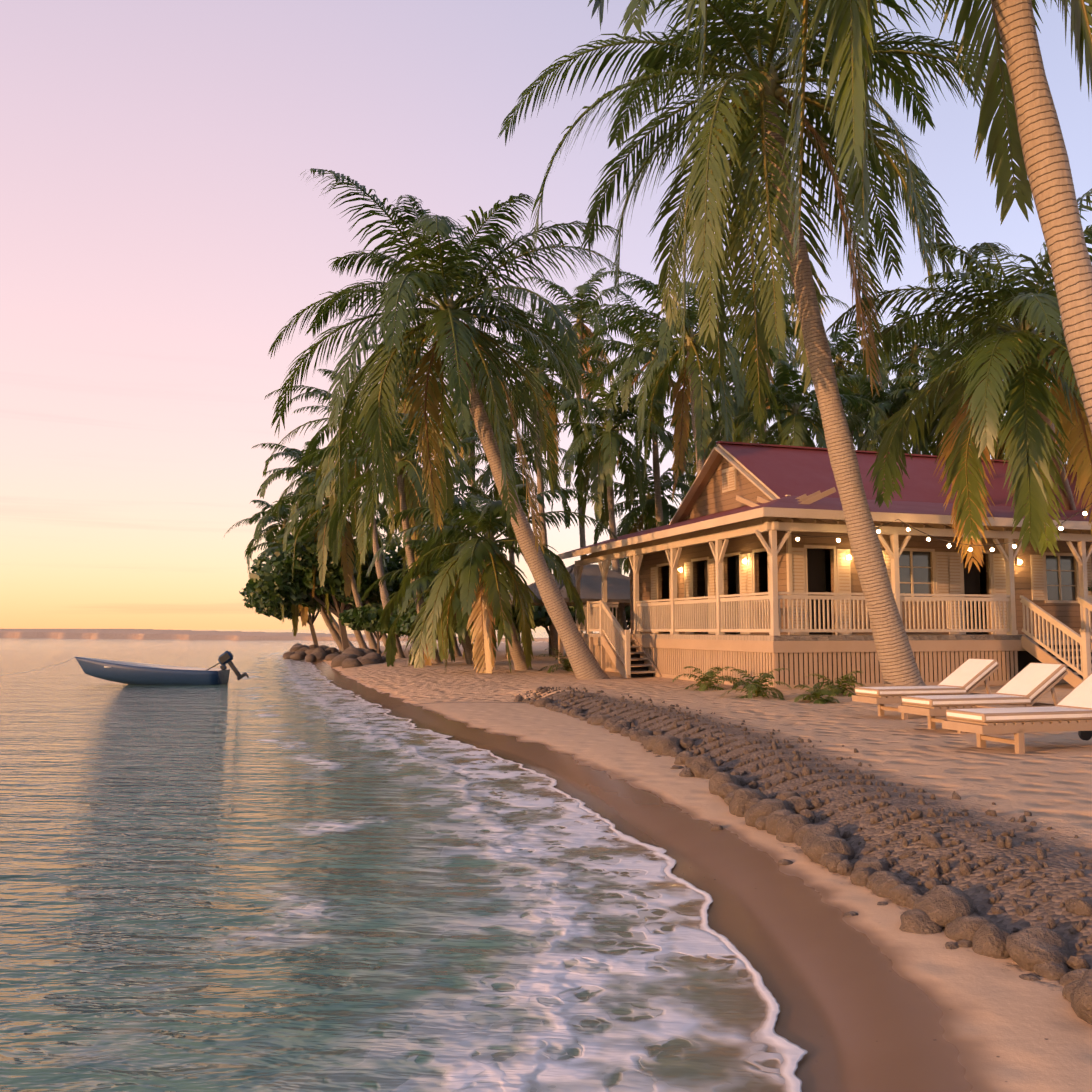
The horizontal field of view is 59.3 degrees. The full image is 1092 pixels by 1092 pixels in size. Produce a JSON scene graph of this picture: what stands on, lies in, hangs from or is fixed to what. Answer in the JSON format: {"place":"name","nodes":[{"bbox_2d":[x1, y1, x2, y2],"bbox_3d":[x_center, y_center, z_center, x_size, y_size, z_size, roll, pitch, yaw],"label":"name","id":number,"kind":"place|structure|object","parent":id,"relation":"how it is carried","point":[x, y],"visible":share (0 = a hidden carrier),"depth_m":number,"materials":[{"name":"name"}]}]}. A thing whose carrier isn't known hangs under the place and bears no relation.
{"place":"outdoors","nodes":[
{"label":"outdoors","id":0,"kind":"place"},
{"bbox_2d":[0,629,808,1091],"bbox_3d":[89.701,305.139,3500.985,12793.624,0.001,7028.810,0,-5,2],"label":"sea water","id":1,"kind":"structure","parent":0,"point":[276,871],"depth_m":5.84,"materials":[{"name":"teal liquid"}]},
{"bbox_2d":[0,651,248,684],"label":"fishing skiff","id":2,"kind":"object","parent":1,"relation":"on","point":[124,672],"visible":0.96,"depth_m":29.52,"materials":[{"name":"blue"}]},
{"bbox_2d":[0,629,1091,1091],"bbox_3d":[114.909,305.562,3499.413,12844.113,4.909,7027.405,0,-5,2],"label":"beach ground","id":3,"kind":"structure","parent":0,"point":[870,997],"depth_m":7.00,"materials":[{"name":"beige sand"}]},
{"bbox_2d":[224,492,355,647],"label":"palm tree","id":4,"kind":"object","parent":3,"relation":"on","point":[272,529],"visible":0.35,"depth_m":66.45,"materials":[{"name":"green plant"}]},
{"bbox_2d":[239,567,340,646],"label":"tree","id":5,"kind":"object","parent":3,"relation":"on","point":[260,605],"visible":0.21,"depth_m":61.24,"materials":[{"name":"green plant"}]},
{"bbox_2d":[246,519,342,652],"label":"palm tree","id":6,"kind":"object","parent":3,"relation":"on","point":[306,611],"visible":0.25,"depth_m":58.68,"materials":[{"name":"green plant"}]},
{"bbox_2d":[251,441,368,648],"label":"palm tree","id":7,"kind":"object","parent":3,"relation":"on","point":[292,452],"visible":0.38,"depth_m":60.24,"materials":[{"name":"green plant"}]},
{"bbox_2d":[248,534,402,650],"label":"tree","id":8,"kind":"object","parent":3,"relation":"on","point":[280,585],"visible":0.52,"depth_m":53.93,"materials":[{"name":"green plant"}]},
{"bbox_2d":[259,460,392,653],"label":"palm tree","id":9,"kind":"object","parent":3,"relation":"on","point":[347,568],"visible":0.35,"depth_m":51.59,"materials":[{"name":"green plant"}]},
{"bbox_2d":[276,506,404,647],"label":"palm tree","id":10,"kind":"object","parent":3,"relation":"on","point":[383,637],"visible":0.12,"depth_m":54.70,"materials":[{"name":"green plant"}]},
{"bbox_2d":[263,363,467,658],"bbox_3d":[-8.696,-1.357,45.620,9.282,13.960,8.024,3,-6,-32],"label":"palm tree","id":11,"kind":"object","parent":3,"relation":"on","point":[327,467],"visible":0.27,"depth_m":45.61,"materials":[{"name":"green plant"}]},
{"bbox_2d":[339,603,412,653],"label":"tree","id":12,"kind":"object","parent":3,"relation":"on","point":[366,617],"visible":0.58,"depth_m":48.78,"materials":[{"name":"green plant"}]},
{"bbox_2d":[286,405,509,662],"bbox_3d":[-5.795,-0.208,38.249,8.494,10.435,8.170,-3,-6,30],"label":"palm tree","id":13,"kind":"object","parent":3,"relation":"on","point":[410,482],"visible":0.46,"depth_m":38.21,"materials":[{"name":"green plant"}]},
{"bbox_2d":[340,326,463,591],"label":"palm tree","id":14,"kind":"object","parent":3,"relation":"on","point":[404,407],"visible":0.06,"depth_m":55.59,"materials":[{"name":"green plant"}]},
{"bbox_2d":[368,537,437,605],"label":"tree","id":15,"kind":"object","parent":3,"relation":"on","point":[393,553],"visible":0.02,"depth_m":58.60,"materials":[{"name":"green plant"}]},
{"bbox_2d":[375,607,437,647],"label":"tree","id":16,"kind":"object","parent":3,"relation":"on","point":[398,632],"visible":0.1,"depth_m":45.17,"materials":[{"name":"green plant"}]},
{"bbox_2d":[359,457,497,655],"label":"palm tree","id":17,"kind":"object","parent":3,"relation":"on","point":[462,487],"visible":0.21,"depth_m":48.55,"materials":[{"name":"green plant"}]},
{"bbox_2d":[267,168,631,678],"bbox_3d":[-2.645,-2.597,25.489,9.855,13.190,9.935,0,-5,2],"label":"palm tree","id":18,"kind":"object","parent":3,"relation":"on","point":[468,351],"visible":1,"depth_m":25.71,"materials":[{"name":"green plant"}]},
{"bbox_2d":[390,584,509,608],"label":"tree","id":19,"kind":"object","parent":3,"relation":"on","point":[412,604],"visible":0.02,"depth_m":54.80,"materials":[{"name":"green plant"}]},
{"bbox_2d":[360,538,541,667],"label":"palm tree","id":20,"kind":"object","parent":3,"relation":"on","point":[459,619],"visible":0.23,"depth_m":36.56,"materials":[{"name":"green plant"}]},
{"bbox_2d":[397,596,525,638],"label":"tree","id":21,"kind":"object","parent":3,"relation":"on","point":[404,626],"visible":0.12,"depth_m":42.91,"materials":[{"name":"green plant"}]},
{"bbox_2d":[417,367,530,533],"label":"palm tree","id":22,"kind":"object","parent":3,"relation":"on","point":[468,455],"visible":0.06,"depth_m":58.02,"materials":[{"name":"green plant"}]},
{"bbox_2d":[366,484,617,672],"bbox_3d":[-1.776,1.605,31.019,7.483,7.066,7.239,-3,-6,32],"label":"palm tree","id":23,"kind":"object","parent":3,"relation":"on","point":[477,576],"visible":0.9,"depth_m":30.33,"materials":[{"name":"green plant"}]},
{"bbox_2d":[449,424,574,641],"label":"palm tree","id":24,"kind":"object","parent":3,"relation":"on","point":[484,480],"visible":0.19,"depth_m":52.28,"materials":[{"name":"green plant"}]},
{"bbox_2d":[495,591,551,656],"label":"tree","id":25,"kind":"object","parent":3,"relation":"on","point":[541,617],"visible":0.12,"depth_m":45.64,"materials":[{"name":"green plant"}]},
{"bbox_2d":[456,319,621,656],"bbox_3d":[-0.842,-2.494,47.352,8.670,16.485,7.777,-3,-6,33],"label":"palm tree","id":26,"kind":"object","parent":3,"relation":"on","point":[539,369],"visible":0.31,"depth_m":47.35,"materials":[{"name":"green plant"}]},
{"bbox_2d":[531,648,572,672],"bbox_3d":[0.654,3.944,30.520,2.235,1.466,2.087,0,-5,2],"label":"shrub","id":27,"kind":"object","parent":3,"relation":"on","point":[566,665],"visible":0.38,"depth_m":30.30,"materials":[{"name":"green plant"}]},
{"bbox_2d":[540,606,586,654],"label":"tree","id":28,"kind":"object","parent":3,"relation":"on","point":[573,614],"visible":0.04,"depth_m":48.29,"materials":[{"name":"green plant"}]},
{"bbox_2d":[507,564,629,662],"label":"thatched pavilion","id":29,"kind":"structure","parent":3,"relation":"on","point":[618,587],"depth_m":39.50,"materials":[{"name":"grey wood"}]},
{"bbox_2d":[519,267,649,632],"bbox_3d":[2.173,-4.583,55.721,8.768,22.063,9.285,0,-5,2],"label":"palm tree","id":30,"kind":"object","parent":3,"relation":"on","point":[582,328],"visible":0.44,"depth_m":55.61,"materials":[{"name":"green plant"}]},
{"bbox_2d":[518,368,692,630],"bbox_3d":[2.857,-1.210,42.789,7.318,13.146,8.226,-3,-6,35],"label":"palm tree","id":31,"kind":"object","parent":3,"relation":"on","point":[600,461],"visible":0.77,"depth_m":42.82,"materials":[{"name":"green plant"}]},
{"bbox_2d":[610,606,629,629],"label":"tree","id":32,"kind":"object","parent":3,"relation":"on","point":[627,610],"depth_m":49.58,"materials":[{"name":"green plant"}]},
{"bbox_2d":[571,462,696,576],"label":"palm tree","id":33,"kind":"object","parent":3,"relation":"on","point":[630,519],"visible":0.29,"depth_m":46.51,"materials":[{"name":"green plant"}]},
{"bbox_2d":[557,288,718,526],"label":"palm tree","id":34,"kind":"object","parent":3,"relation":"on","point":[633,364],"visible":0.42,"depth_m":44.17,"materials":[{"name":"green plant"}]},
{"bbox_2d":[553,262,800,498],"bbox_3d":[5.410,-2.803,36.915,8.969,15.336,9.916,-2,-5,24],"label":"palm tree","id":35,"kind":"object","parent":3,"relation":"on","point":[665,361],"visible":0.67,"depth_m":37.18,"materials":[{"name":"green plant"}]},
{"bbox_2d":[283,643,1091,1024],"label":"shore rocks","id":36,"kind":"object","parent":3,"relation":"on","point":[787,815],"visible":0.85,"depth_m":6.57,"materials":[{"name":"stone"}]},
{"bbox_2d":[644,405,753,502],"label":"palm tree","id":37,"kind":"object","parent":3,"relation":"on","point":[663,454],"visible":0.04,"depth_m":58.30,"materials":[{"name":"green plant"}]},
{"bbox_2d":[672,666,737,690],"bbox_3d":[3.740,3.204,21.653,1.472,0.972,1.509,-4,-6,36],"label":"shrub","id":38,"kind":"object","parent":3,"relation":"on","point":[704,685],"visible":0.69,"depth_m":21.53,"materials":[{"name":"green plant"}]},
{"bbox_2d":[686,358,816,449],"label":"palm tree","id":39,"kind":"object","parent":3,"relation":"on","point":[750,437],"visible":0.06,"depth_m":51.91,"materials":[{"name":"green plant"}]},
{"bbox_2d":[717,668,791,699],"bbox_3d":[4.063,2.944,18.752,1.575,1.127,1.473,2,-5,-25],"label":"shrub","id":40,"kind":"object","parent":3,"relation":"on","point":[755,687],"visible":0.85,"depth_m":18.68,"materials":[{"name":"green plant"}]},
{"bbox_2d":[686,257,855,438],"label":"palm tree","id":41,"kind":"object","parent":3,"relation":"on","point":[777,348],"visible":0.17,"depth_m":45.78,"materials":[{"name":"green plant"}]},
{"bbox_2d":[498,0,1091,686],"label":"palm tree","id":42,"kind":"object","parent":3,"relation":"on","point":[754,108],"visible":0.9,"depth_m":19.83,"materials":[{"name":"green plant"}]},
{"bbox_2d":[703,350,890,459],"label":"palm tree","id":43,"kind":"object","parent":3,"relation":"on","point":[798,422],"visible":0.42,"depth_m":40.54,"materials":[{"name":"green plant"}]},
{"bbox_2d":[794,684,839,703],"bbox_3d":[5.028,2.878,17.869,0.899,0.580,1.009,0,-5,2],"label":"shrub","id":44,"kind":"object","parent":3,"relation":"on","point":[818,693],"visible":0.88,"depth_m":17.75,"materials":[{"name":"green plant"}]},
{"bbox_2d":[558,441,1091,689],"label":"beach house","id":45,"kind":"structure","parent":3,"relation":"on","point":[724,572],"depth_m":25.19,"materials":[{"name":"brown wood"}]},
{"bbox_2d":[777,503,1091,551],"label":"festoon lights","id":46,"kind":"object","parent":45,"relation":"attached to","point":[949,545],"visible":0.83,"depth_m":21.07,"materials":[{"name":"white glass"}]},
{"bbox_2d":[806,671,865,696],"bbox_3d":[5.971,2.990,19.718,1.372,0.857,1.231,-4,-7,42],"label":"shrub","id":47,"kind":"object","parent":3,"relation":"on","point":[837,690],"visible":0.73,"depth_m":19.52,"materials":[{"name":"green plant"}]},
{"bbox_2d":[773,318,903,444],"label":"palm tree","id":48,"kind":"object","parent":3,"relation":"on","point":[841,347],"visible":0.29,"depth_m":54.80,"materials":[{"name":"green plant"}]},
{"bbox_2d":[588,0,1091,432],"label":"palm tree","id":49,"kind":"object","parent":3,"relation":"on","point":[1036,149],"visible":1,"depth_m":9.09,"materials":[{"name":"green plant"}]},
{"bbox_2d":[802,392,882,449],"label":"palm tree","id":50,"kind":"object","parent":3,"relation":"on","point":[855,434],"visible":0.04,"depth_m":59.76,"materials":[{"name":"green plant"}]},
{"bbox_2d":[820,373,960,454],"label":"palm tree","id":51,"kind":"object","parent":3,"relation":"on","point":[883,401],"visible":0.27,"depth_m":49.42,"materials":[{"name":"green plant"}]},
{"bbox_2d":[838,292,976,453],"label":"palm tree","id":52,"kind":"object","parent":3,"relation":"on","point":[912,356],"visible":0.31,"depth_m":51.78,"materials":[{"name":"green plant"}]},
{"bbox_2d":[852,658,999,719],"bbox_3d":[5.922,2.208,14.926,2.240,0.883,0.760,1,-5,-16],"label":"sun lounger","id":53,"kind":"object","parent":3,"relation":"on","point":[968,676],"visible":0.69,"depth_m":14.82,"materials":[{"name":"white fabric"}]},
{"bbox_2d":[873,348,1007,455],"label":"palm tree","id":54,"kind":"object","parent":3,"relation":"on","point":[933,446],"visible":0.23,"depth_m":47.79,"materials":[{"name":"green plant"}]},
{"bbox_2d":[825,188,1091,572],"bbox_3d":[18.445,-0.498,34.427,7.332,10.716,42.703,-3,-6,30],"label":"palm tree","id":55,"kind":"object","parent":3,"relation":"on","point":[1025,372],"visible":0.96,"depth_m":19.05,"materials":[{"name":"green plant"}]},
{"bbox_2d":[917,295,1043,458],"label":"palm tree","id":56,"kind":"object","parent":3,"relation":"on","point":[953,335],"visible":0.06,"depth_m":50.02,"materials":[{"name":"green plant"}]},
{"bbox_2d":[898,663,1067,733],"bbox_3d":[5.916,2.036,12.948,2.240,0.883,0.760,1,-5,-16],"label":"sun lounger","id":57,"kind":"object","parent":3,"relation":"on","point":[1029,684],"visible":0.79,"depth_m":12.84,"materials":[{"name":"white fabric"}]},
{"bbox_2d":[976,705,1022,707],"bbox_3d":[5.877,2.242,12.460,0.452,0.330,0.460,1,-5,-16],"label":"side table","id":58,"kind":"object","parent":3,"relation":"on","point":[996,706],"visible":0.25,"depth_m":12.36,"materials":[{"name":"brown wood"}]},
{"bbox_2d":[929,380,1074,464],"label":"palm tree","id":59,"kind":"object","parent":3,"relation":"on","point":[999,455],"visible":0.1,"depth_m":43.92,"materials":[{"name":"green plant"}]},
{"bbox_2d":[942,673,1091,753],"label":"sun lounger","id":60,"kind":"object","parent":3,"relation":"on","point":[1071,710],"visible":0.98,"depth_m":10.50,"materials":[{"name":"white fabric"}]},
{"bbox_2d":[974,328,1091,464],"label":"palm tree","id":61,"kind":"object","parent":3,"relation":"on","point":[1010,392],"depth_m":34.17,"materials":[{"name":"green plant"}]},
{"bbox_2d":[1013,324,1087,447],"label":"palm tree","id":62,"kind":"object","parent":3,"relation":"on","point":[1057,338],"visible":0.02,"depth_m":29.66,"materials":[{"name":"green plant"}]},
{"bbox_2d":[0,0,1091,628],"label":"sky","id":63,"kind":"structure","parent":0,"point":[161,228],"materials":[{"name":"pink"}]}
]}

